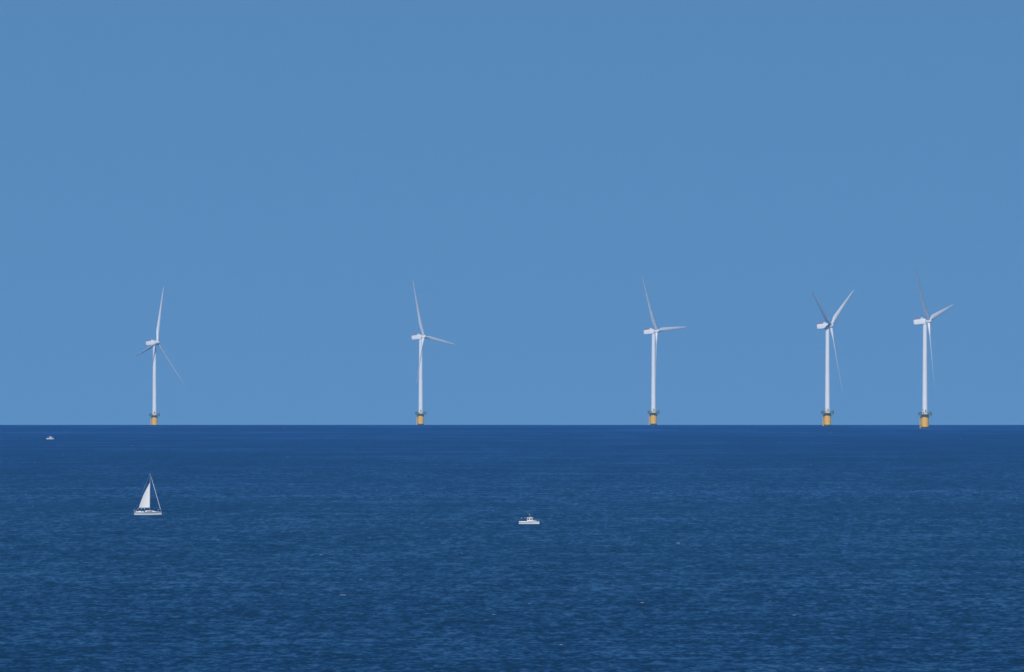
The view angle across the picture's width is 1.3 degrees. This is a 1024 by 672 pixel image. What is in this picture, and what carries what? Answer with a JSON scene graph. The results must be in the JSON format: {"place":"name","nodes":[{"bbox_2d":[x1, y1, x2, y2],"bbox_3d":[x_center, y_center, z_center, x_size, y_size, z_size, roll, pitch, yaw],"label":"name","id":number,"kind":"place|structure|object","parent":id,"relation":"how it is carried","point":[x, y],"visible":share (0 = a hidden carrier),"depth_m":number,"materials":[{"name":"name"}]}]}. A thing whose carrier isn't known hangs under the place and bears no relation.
{"place":"outdoors","nodes":[
{"label":"outdoors","id":0,"kind":"place"},
{"bbox_2d":[0,425,1023,671],"bbox_3d":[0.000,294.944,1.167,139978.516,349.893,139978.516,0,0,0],"label":"sea","id":1,"kind":"structure","parent":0,"point":[636,549],"depth_m":16384.77,"materials":[{"name":"liquid"}]},
{"bbox_2d":[134,474,161,514],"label":"sailing yacht","id":2,"kind":"object","parent":1,"relation":"on","point":[145,501],"visible":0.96,"depth_m":18588.17,"materials":[{"name":"fabric"}]},
{"bbox_2d":[137,287,183,424],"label":"wind turbine","id":3,"kind":"object","parent":1,"relation":"on","point":[154,415],"visible":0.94,"depth_m":44952.61,"materials":[{"name":"white paint"}]},
{"bbox_2d":[411,282,452,424],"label":"wind turbine","id":4,"kind":"object","parent":1,"relation":"on","point":[420,413],"visible":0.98,"depth_m":42528.81,"materials":[{"name":"white paint"}]},
{"bbox_2d":[518,513,538,523],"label":"cabin boat","id":5,"kind":"object","parent":1,"relation":"on","point":[530,520],"visible":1,"depth_m":17909.84,"materials":[{"name":"metal"}]},
{"bbox_2d":[642,276,683,424],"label":"wind turbine","id":6,"kind":"object","parent":1,"relation":"on","point":[653,411],"visible":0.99,"depth_m":40079.70,"materials":[{"name":"white paint"}]},
{"bbox_2d":[811,290,853,425],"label":"wind turbine","id":7,"kind":"object","parent":1,"relation":"on","point":[827,324],"visible":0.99,"depth_m":37387.57,"materials":[{"name":"white paint"}]},
{"bbox_2d":[913,268,952,427],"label":"wind turbine","id":8,"kind":"object","parent":1,"relation":"on","point":[924,420],"visible":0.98,"depth_m":35059.21,"materials":[{"name":"white paint"}]},
{"bbox_2d":[0,0,1023,424],"label":"sky","id":9,"kind":"structure","parent":0,"point":[287,173],"materials":[{"name":"blue"}]}
]}

